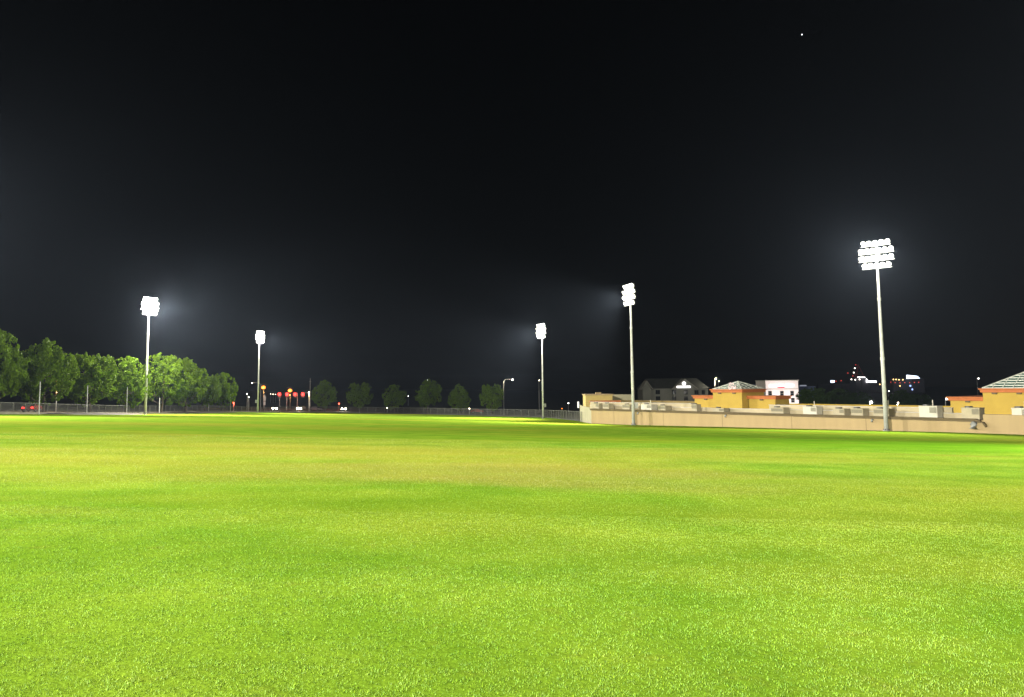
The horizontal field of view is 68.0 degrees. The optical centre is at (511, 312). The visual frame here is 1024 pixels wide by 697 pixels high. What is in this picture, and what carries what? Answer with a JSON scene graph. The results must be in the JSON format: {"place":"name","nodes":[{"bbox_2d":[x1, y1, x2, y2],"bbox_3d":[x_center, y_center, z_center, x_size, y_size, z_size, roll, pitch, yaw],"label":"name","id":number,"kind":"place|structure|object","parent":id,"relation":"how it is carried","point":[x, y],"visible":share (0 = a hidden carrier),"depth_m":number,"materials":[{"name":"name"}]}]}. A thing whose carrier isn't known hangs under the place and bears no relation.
{"place":"outdoors","nodes":[
{"label":"outdoors","id":0,"kind":"place"},
{"bbox_2d":[12,408,579,413],"bbox_3d":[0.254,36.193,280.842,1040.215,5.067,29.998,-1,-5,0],"label":"road","id":1,"kind":"structure","parent":0,"point":[383,410],"depth_m":280.45,"materials":[{"name":"grey asphalt"}]},
{"bbox_2d":[0,386,983,420],"bbox_3d":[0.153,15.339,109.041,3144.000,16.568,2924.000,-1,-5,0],"label":"terrain","id":2,"kind":"structure","parent":0,"point":[527,400],"depth_m":481.47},
{"bbox_2d":[0,329,30,398],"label":"leafy tree","id":3,"kind":"object","parent":2,"relation":"on","point":[14,376],"visible":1,"depth_m":108.12,"materials":[{"name":"green plant"}]},
{"bbox_2d":[21,403,41,411],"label":"parked car","id":4,"kind":"object","parent":2,"relation":"on","point":[35,406],"visible":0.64,"depth_m":119.76,"materials":[{"name":"red paint"}]},
{"bbox_2d":[38,381,40,413],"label":"fence post","id":5,"kind":"object","parent":2,"relation":"on","point":[39,398],"visible":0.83,"depth_m":103.36,"materials":[{"name":"metal"}]},
{"bbox_2d":[18,337,80,411],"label":"leafy tree","id":6,"kind":"object","parent":2,"relation":"on","point":[56,360],"visible":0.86,"depth_m":117.00,"materials":[{"name":"green plant"}]},
{"bbox_2d":[62,352,118,411],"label":"leafy tree","id":7,"kind":"object","parent":2,"relation":"on","point":[94,374],"visible":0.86,"depth_m":129.58,"materials":[{"name":"green plant"}]},
{"bbox_2d":[102,356,151,411],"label":"leafy tree","id":8,"kind":"object","parent":2,"relation":"on","point":[130,380],"visible":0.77,"depth_m":142.32,"materials":[{"name":"green plant"}]},
{"bbox_2d":[141,297,158,413],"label":"floodlight pole","id":9,"kind":"object","parent":2,"relation":"on","point":[149,307],"visible":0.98,"depth_m":145.92,"materials":[{"name":"metal"}]},
{"bbox_2d":[188,374,221,410],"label":"leafy tree","id":10,"kind":"object","parent":2,"relation":"on","point":[214,390],"visible":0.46,"depth_m":188.55,"materials":[{"name":"green plant"}]},
{"bbox_2d":[205,372,237,410],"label":"leafy tree","id":11,"kind":"object","parent":2,"relation":"on","point":[227,391],"visible":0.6,"depth_m":203.15,"materials":[{"name":"green plant"}]},
{"bbox_2d":[255,331,264,412],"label":"floodlight pole","id":12,"kind":"object","parent":2,"relation":"on","point":[259,338],"visible":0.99,"depth_m":208.23,"materials":[{"name":"metal"}]},
{"bbox_2d":[263,395,265,410],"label":"road sign","id":13,"kind":"object","parent":2,"relation":"on","point":[264,400],"visible":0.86,"depth_m":254.33,"materials":[{"name":"metal"}]},
{"bbox_2d":[293,392,297,403],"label":"traffic signal","id":14,"kind":"object","parent":2,"relation":"on","point":[295,394],"visible":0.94,"depth_m":282.32,"materials":[{"name":"metal"}]},
{"bbox_2d":[311,380,337,411],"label":"roadside tree","id":15,"kind":"object","parent":2,"relation":"on","point":[323,397],"visible":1,"depth_m":259.25,"materials":[{"name":"green plant"}]},
{"bbox_2d":[346,382,373,411],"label":"roadside tree","id":16,"kind":"object","parent":2,"relation":"on","point":[357,393],"visible":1,"depth_m":261.15,"materials":[{"name":"green plant"}]},
{"bbox_2d":[382,384,406,411],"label":"roadside tree","id":17,"kind":"object","parent":2,"relation":"on","point":[395,396],"visible":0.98,"depth_m":259.24,"materials":[{"name":"green plant"}]},
{"bbox_2d":[414,378,442,412],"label":"roadside tree","id":18,"kind":"object","parent":2,"relation":"on","point":[423,397],"visible":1,"depth_m":255.08,"materials":[{"name":"green plant"}]},
{"bbox_2d":[279,406,581,421],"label":"chain link fence","id":19,"kind":"object","parent":2,"relation":"on","point":[367,411],"visible":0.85,"depth_m":225.77,"materials":[{"name":"grey metal"}]},
{"bbox_2d":[447,383,470,412],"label":"roadside tree","id":20,"kind":"object","parent":2,"relation":"on","point":[459,396],"visible":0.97,"depth_m":246.92,"materials":[{"name":"green plant"}]},
{"bbox_2d":[479,384,503,412],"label":"roadside tree","id":21,"kind":"object","parent":2,"relation":"on","point":[489,396],"visible":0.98,"depth_m":243.23,"materials":[{"name":"green plant"}]},
{"bbox_2d":[536,323,545,417],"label":"floodlight pole","id":22,"kind":"object","parent":2,"relation":"on","point":[541,332],"visible":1,"depth_m":180.24,"materials":[{"name":"metal"}]},
{"bbox_2d":[622,283,637,424],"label":"floodlight pole","id":23,"kind":"object","parent":2,"relation":"on","point":[630,303],"visible":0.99,"depth_m":120.66,"materials":[{"name":"metal"}]},
{"bbox_2d":[636,378,708,400],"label":"gabled hotel","id":24,"kind":"structure","parent":2,"relation":"on","point":[667,389],"depth_m":328.04,"materials":[{"name":"grey"}]},
{"bbox_2d":[677,382,690,387],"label":"hotel sign","id":25,"kind":"object","parent":24,"relation":"attached to","point":[683,383],"visible":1,"depth_m":326.40,"materials":[{"name":"white"}]},
{"bbox_2d":[755,380,798,403],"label":"white building","id":26,"kind":"structure","parent":2,"relation":"on","point":[786,390],"depth_m":298.44,"materials":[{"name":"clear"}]},
{"bbox_2d":[769,384,793,387],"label":"shop sign","id":27,"kind":"object","parent":26,"relation":"attached to","point":[781,385],"visible":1,"depth_m":298.17,"materials":[{"name":"white"}]},
{"bbox_2d":[751,384,815,403],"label":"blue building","id":28,"kind":"structure","parent":2,"relation":"on","point":[800,387],"depth_m":343.19,"materials":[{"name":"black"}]},
{"bbox_2d":[580,372,1023,434],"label":"boundary wall","id":29,"kind":"structure","parent":2,"relation":"on","point":[748,405],"depth_m":102.30,"materials":[{"name":"beige paint"}]},
{"bbox_2d":[591,402,603,408],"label":"rooftop unit","id":30,"kind":"object","parent":29,"relation":"on","point":[597,405],"visible":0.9,"depth_m":130.06,"materials":[{"name":"metal"}]},
{"bbox_2d":[603,403,613,408],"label":"rooftop unit","id":31,"kind":"object","parent":29,"relation":"on","point":[608,405],"visible":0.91,"depth_m":128.32,"materials":[{"name":"metal"}]},
{"bbox_2d":[622,403,631,408],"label":"rooftop unit","id":32,"kind":"object","parent":29,"relation":"on","point":[626,406],"visible":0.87,"depth_m":124.69,"materials":[{"name":"metal"}]},
{"bbox_2d":[640,400,657,409],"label":"rooftop unit","id":33,"kind":"object","parent":29,"relation":"on","point":[647,406],"visible":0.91,"depth_m":120.93,"materials":[{"name":"white metal"}]},
{"bbox_2d":[658,404,671,409],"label":"rooftop unit","id":34,"kind":"object","parent":29,"relation":"on","point":[663,407],"visible":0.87,"depth_m":118.62,"materials":[{"name":"metal"}]},
{"bbox_2d":[691,403,700,410],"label":"rooftop unit","id":35,"kind":"object","parent":29,"relation":"on","point":[696,407],"visible":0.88,"depth_m":113.58,"materials":[{"name":"metal"}]},
{"bbox_2d":[713,407,728,411],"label":"rooftop unit","id":36,"kind":"object","parent":29,"relation":"on","point":[718,409],"visible":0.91,"depth_m":110.01,"materials":[{"name":"metal"}]},
{"bbox_2d":[770,406,789,413],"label":"rooftop unit","id":37,"kind":"object","parent":29,"relation":"on","point":[778,409],"visible":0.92,"depth_m":102.56,"materials":[{"name":"metal"}]},
{"bbox_2d":[802,401,822,413],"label":"rooftop unit","id":38,"kind":"object","parent":29,"relation":"on","point":[810,409],"visible":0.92,"depth_m":98.77,"materials":[{"name":"white metal"}]},
{"bbox_2d":[833,407,849,414],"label":"rooftop unit","id":39,"kind":"object","parent":29,"relation":"on","point":[840,411],"visible":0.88,"depth_m":95.77,"materials":[{"name":"metal"}]},
{"bbox_2d":[850,407,868,415],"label":"rooftop unit","id":40,"kind":"object","parent":29,"relation":"on","point":[859,411],"visible":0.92,"depth_m":93.82,"materials":[{"name":"metal"}]},
{"bbox_2d":[873,407,894,415],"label":"rooftop unit","id":41,"kind":"object","parent":29,"relation":"on","point":[877,411],"visible":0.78,"depth_m":91.64,"materials":[{"name":"metal"}]},
{"bbox_2d":[919,400,942,417],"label":"rooftop unit","id":42,"kind":"object","parent":29,"relation":"on","point":[926,410],"visible":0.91,"depth_m":87.13,"materials":[{"name":"white metal"}]},
{"bbox_2d":[961,406,984,419],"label":"rooftop unit","id":43,"kind":"object","parent":29,"relation":"on","point":[973,412],"visible":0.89,"depth_m":83.66,"materials":[{"name":"metal"}]},
{"bbox_2d":[970,421,976,428],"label":"wall lamp","id":44,"kind":"object","parent":29,"relation":"attached to","point":[973,424],"visible":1,"depth_m":81.87,"materials":[{"name":"metal"}]},
{"bbox_2d":[1011,406,1023,414],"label":"rooftop unit","id":45,"kind":"object","parent":29,"relation":"on","point":[1017,410],"visible":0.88,"depth_m":80.20,"materials":[{"name":"white metal"}]},
{"bbox_2d":[795,387,831,403],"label":"dark tree","id":46,"kind":"object","parent":2,"relation":"on","point":[805,397],"visible":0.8,"depth_m":245.76,"materials":[{"name":"green plant"}]},
{"bbox_2d":[826,388,855,403],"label":"dark tree","id":47,"kind":"object","parent":2,"relation":"on","point":[843,397],"visible":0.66,"depth_m":286.30,"materials":[{"name":"green plant"}]},
{"bbox_2d":[849,391,872,404],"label":"dark tree","id":48,"kind":"object","parent":2,"relation":"on","point":[862,400],"visible":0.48,"depth_m":296.31,"materials":[{"name":"green plant"}]},
{"bbox_2d":[818,364,924,392],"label":"complex","id":49,"kind":"structure","parent":2,"relation":"on","point":[892,386],"depth_m":750.48,"materials":[{"name":"black"}]},
{"bbox_2d":[858,239,894,430],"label":"floodlight pole","id":50,"kind":"object","parent":2,"relation":"on","point":[876,265],"visible":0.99,"depth_m":89.13,"materials":[{"name":"metal"}]},
{"bbox_2d":[888,389,916,404],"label":"dark tree","id":51,"kind":"object","parent":2,"relation":"on","point":[901,395],"visible":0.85,"depth_m":306.28,"materials":[{"name":"green plant"}]},
{"bbox_2d":[906,375,918,392],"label":"lit sign","id":52,"kind":"object","parent":2,"relation":"on","point":[912,377],"visible":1,"depth_m":739.00,"materials":[{"name":"white"}]},
{"bbox_2d":[910,394,932,404],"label":"dark tree","id":53,"kind":"object","parent":2,"relation":"on","point":[927,399],"visible":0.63,"depth_m":315.61,"materials":[{"name":"green plant"}]},
{"bbox_2d":[0,412,1023,696],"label":"playing field","id":54,"kind":"structure","parent":0,"point":[404,430],"depth_m":8.46,"materials":[{"name":"green plant"}]},
{"bbox_2d":[45,412,146,414],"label":"planting bed","id":55,"kind":"object","parent":54,"relation":"on","point":[72,413],"visible":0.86,"depth_m":114.62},
{"bbox_2d":[0,411,272,413],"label":"kerb","id":56,"kind":"structure","parent":54,"relation":"on","point":[97,412],"depth_m":117.15,"materials":[{"name":"concrete"}]},
{"bbox_2d":[0,402,278,411],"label":"chain link fence","id":57,"kind":"object","parent":54,"relation":"on","point":[109,406],"visible":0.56,"depth_m":130.05,"materials":[{"name":"grey metal"}]},
{"bbox_2d":[147,411,234,413],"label":"planting bed","id":58,"kind":"object","parent":54,"relation":"on","point":[189,412],"visible":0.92,"depth_m":164.50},
{"bbox_2d":[135,352,191,411],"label":"leafy tree","id":59,"kind":"object","parent":58,"relation":"on","point":[170,369],"visible":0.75,"depth_m":156.38,"materials":[{"name":"green plant"}]},
{"bbox_2d":[166,357,210,411],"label":"leafy tree","id":60,"kind":"object","parent":58,"relation":"on","point":[197,391],"visible":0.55,"depth_m":170.83,"materials":[{"name":"green plant"}]},
{"bbox_2d":[0,0,1023,393],"label":"sky","id":61,"kind":"structure","parent":0,"point":[400,193],"materials":[{"name":"black"}]}
]}

